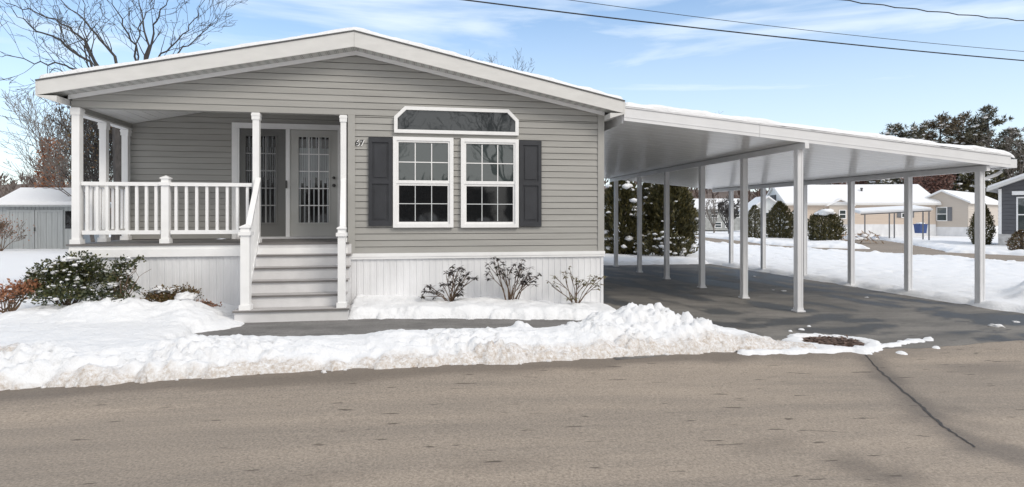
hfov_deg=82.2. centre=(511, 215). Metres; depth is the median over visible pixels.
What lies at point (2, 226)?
dry shrub
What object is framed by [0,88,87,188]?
beech tree
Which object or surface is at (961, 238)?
ground
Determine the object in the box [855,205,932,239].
carport
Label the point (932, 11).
power line
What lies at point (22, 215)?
door
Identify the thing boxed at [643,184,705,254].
arborvitae
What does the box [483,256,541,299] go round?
rhododendron
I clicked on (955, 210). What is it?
neighbour house
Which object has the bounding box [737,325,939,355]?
snow patch
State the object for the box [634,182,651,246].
arborvitae
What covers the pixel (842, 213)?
window
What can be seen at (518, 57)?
bare tree
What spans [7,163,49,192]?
bare tree
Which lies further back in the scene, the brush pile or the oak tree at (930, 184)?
the oak tree at (930, 184)
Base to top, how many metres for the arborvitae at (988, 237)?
2.777 m
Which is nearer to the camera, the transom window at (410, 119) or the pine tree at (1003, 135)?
the transom window at (410, 119)
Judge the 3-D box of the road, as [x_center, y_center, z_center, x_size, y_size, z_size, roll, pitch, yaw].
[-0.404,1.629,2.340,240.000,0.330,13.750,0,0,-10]
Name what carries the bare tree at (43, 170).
on the ground
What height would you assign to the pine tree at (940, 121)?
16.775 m
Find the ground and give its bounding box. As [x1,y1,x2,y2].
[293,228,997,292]
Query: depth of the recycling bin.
50.74 m
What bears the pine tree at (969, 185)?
on the ground
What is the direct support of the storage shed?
on the ground
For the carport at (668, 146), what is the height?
3.686 m
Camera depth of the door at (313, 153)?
10.81 m
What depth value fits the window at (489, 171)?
9.72 m
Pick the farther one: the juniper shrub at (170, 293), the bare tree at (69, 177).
the bare tree at (69, 177)
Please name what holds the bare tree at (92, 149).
on the ground
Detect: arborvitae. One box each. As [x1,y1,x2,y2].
[604,180,648,254]
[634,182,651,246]
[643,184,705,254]
[748,204,759,237]
[766,201,793,237]
[783,210,807,238]
[966,203,996,244]
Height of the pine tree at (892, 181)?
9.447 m
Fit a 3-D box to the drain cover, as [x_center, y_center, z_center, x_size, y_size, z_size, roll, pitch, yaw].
[4.285,1.674,7.854,0.834,0.105,0.800,0,0,-10]
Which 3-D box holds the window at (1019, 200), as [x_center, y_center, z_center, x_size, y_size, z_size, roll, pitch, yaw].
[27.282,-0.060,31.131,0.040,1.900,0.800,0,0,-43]
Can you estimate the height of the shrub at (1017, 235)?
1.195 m
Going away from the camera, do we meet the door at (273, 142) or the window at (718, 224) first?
the door at (273, 142)
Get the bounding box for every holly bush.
[11,250,116,305]
[93,254,150,301]
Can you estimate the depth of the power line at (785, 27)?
21.06 m
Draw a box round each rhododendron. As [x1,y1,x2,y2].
[418,264,478,301]
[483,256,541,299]
[546,266,606,302]
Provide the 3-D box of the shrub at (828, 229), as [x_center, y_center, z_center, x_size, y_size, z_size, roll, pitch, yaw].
[20.289,0.636,38.082,2.397,2.313,2.410,0,0,-10]
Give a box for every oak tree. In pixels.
[833,180,877,184]
[901,174,958,193]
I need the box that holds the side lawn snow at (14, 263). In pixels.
[0,234,110,299]
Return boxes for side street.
[695,236,1023,261]
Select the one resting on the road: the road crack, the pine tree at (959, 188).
the road crack
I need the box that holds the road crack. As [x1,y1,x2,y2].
[864,354,974,446]
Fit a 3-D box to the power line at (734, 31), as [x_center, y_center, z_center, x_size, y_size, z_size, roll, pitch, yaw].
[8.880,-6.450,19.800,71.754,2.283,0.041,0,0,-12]
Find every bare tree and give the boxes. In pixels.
[0,0,247,240]
[0,179,17,196]
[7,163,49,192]
[21,96,112,241]
[33,158,111,187]
[46,103,112,236]
[466,48,534,70]
[698,198,721,232]
[717,196,739,233]
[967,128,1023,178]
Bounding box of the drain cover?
[801,335,864,346]
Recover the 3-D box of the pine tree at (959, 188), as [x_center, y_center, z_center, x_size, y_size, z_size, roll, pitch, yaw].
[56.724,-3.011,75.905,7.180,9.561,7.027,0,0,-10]
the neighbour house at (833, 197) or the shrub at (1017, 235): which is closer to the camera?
the shrub at (1017, 235)
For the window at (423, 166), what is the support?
in the mobile home
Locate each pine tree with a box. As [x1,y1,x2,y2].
[866,176,924,183]
[879,122,908,137]
[903,121,954,143]
[907,111,972,144]
[931,172,972,191]
[934,111,997,182]
[952,103,1023,198]
[954,169,1005,199]
[991,127,1023,198]
[1005,127,1023,175]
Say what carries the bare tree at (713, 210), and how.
on the ground
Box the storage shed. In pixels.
[0,187,110,248]
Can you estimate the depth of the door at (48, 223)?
23.42 m
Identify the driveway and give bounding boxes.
[603,264,1023,359]
[846,240,942,250]
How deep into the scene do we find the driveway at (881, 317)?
10.96 m
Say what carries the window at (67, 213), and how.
in the storage shed
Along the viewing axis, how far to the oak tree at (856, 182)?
83.66 m
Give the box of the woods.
[0,172,769,211]
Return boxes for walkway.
[195,318,581,336]
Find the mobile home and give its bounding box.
[35,27,624,322]
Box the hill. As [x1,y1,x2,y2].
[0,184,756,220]
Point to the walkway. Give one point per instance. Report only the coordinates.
(328, 327)
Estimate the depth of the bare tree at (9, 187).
47.83 m
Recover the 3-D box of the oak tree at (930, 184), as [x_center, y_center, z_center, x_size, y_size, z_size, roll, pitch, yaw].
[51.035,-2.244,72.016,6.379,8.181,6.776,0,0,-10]
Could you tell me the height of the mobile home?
4.810 m
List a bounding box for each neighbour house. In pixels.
[674,198,739,229]
[738,196,778,230]
[766,184,941,235]
[925,190,997,236]
[986,173,1023,245]
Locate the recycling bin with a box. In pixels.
[913,222,927,232]
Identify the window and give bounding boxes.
[65,211,70,228]
[393,136,452,227]
[394,106,518,135]
[461,138,518,227]
[715,222,721,227]
[839,210,845,218]
[936,207,946,220]
[1016,197,1023,230]
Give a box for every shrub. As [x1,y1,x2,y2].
[0,214,33,250]
[0,277,44,312]
[140,282,203,302]
[196,298,221,306]
[629,227,698,255]
[807,208,847,240]
[1005,229,1023,249]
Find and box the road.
[0,340,1023,486]
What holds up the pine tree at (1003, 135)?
on the ground
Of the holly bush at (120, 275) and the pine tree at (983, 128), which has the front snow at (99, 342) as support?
the holly bush at (120, 275)
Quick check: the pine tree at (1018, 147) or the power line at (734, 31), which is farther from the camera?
the pine tree at (1018, 147)
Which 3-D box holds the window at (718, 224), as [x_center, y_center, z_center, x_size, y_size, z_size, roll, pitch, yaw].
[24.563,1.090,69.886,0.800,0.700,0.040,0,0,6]
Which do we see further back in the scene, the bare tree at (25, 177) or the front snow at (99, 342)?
the bare tree at (25, 177)
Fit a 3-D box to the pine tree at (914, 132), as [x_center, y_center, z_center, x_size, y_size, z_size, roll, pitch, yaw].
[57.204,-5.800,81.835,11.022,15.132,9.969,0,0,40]
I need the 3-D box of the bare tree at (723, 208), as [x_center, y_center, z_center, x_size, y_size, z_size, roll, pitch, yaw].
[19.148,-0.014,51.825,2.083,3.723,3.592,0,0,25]
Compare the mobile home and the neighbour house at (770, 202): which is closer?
the mobile home
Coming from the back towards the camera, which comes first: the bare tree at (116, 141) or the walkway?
the bare tree at (116, 141)
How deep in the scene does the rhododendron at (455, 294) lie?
9.13 m
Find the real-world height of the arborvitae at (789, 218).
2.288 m
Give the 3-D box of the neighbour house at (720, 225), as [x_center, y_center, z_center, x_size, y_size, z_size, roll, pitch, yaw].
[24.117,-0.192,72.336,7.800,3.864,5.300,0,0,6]
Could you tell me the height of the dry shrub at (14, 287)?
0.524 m
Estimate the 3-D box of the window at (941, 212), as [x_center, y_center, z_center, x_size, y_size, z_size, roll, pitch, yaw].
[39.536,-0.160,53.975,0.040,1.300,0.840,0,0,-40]
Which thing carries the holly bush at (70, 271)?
on the front snow at (99, 342)
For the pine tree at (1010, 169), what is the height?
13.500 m
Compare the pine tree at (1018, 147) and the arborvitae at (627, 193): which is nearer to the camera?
the arborvitae at (627, 193)
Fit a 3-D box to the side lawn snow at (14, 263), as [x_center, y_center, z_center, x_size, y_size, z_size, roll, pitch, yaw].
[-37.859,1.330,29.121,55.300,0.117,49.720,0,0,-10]
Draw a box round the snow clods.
[22,290,1019,388]
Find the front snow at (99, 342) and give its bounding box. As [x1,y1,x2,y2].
[0,294,825,390]
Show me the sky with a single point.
(782, 80)
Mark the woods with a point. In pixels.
(757, 192)
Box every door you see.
[7,210,34,248]
[35,210,62,248]
[240,129,286,235]
[290,130,337,235]
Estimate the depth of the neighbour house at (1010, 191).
31.62 m
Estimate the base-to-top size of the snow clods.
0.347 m
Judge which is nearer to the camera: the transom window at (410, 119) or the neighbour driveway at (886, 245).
the transom window at (410, 119)
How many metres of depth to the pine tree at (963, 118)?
87.58 m
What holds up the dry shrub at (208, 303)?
on the front snow at (99, 342)
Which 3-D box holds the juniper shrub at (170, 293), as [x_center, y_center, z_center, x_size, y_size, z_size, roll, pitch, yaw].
[-4.989,1.178,8.534,0.821,0.420,0.652,0,0,-10]
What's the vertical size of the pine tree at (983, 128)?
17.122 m
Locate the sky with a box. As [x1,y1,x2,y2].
[0,0,1023,191]
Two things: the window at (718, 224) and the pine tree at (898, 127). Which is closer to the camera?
the window at (718, 224)
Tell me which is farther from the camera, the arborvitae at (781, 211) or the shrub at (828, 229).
the arborvitae at (781, 211)
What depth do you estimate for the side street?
27.79 m
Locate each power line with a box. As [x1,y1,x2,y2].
[464,0,1023,60]
[571,0,1023,51]
[844,0,1023,20]
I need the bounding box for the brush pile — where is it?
[841,230,883,243]
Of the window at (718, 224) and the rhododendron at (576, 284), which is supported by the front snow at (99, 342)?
the rhododendron at (576, 284)
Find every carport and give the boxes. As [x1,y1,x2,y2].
[604,102,1016,311]
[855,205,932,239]

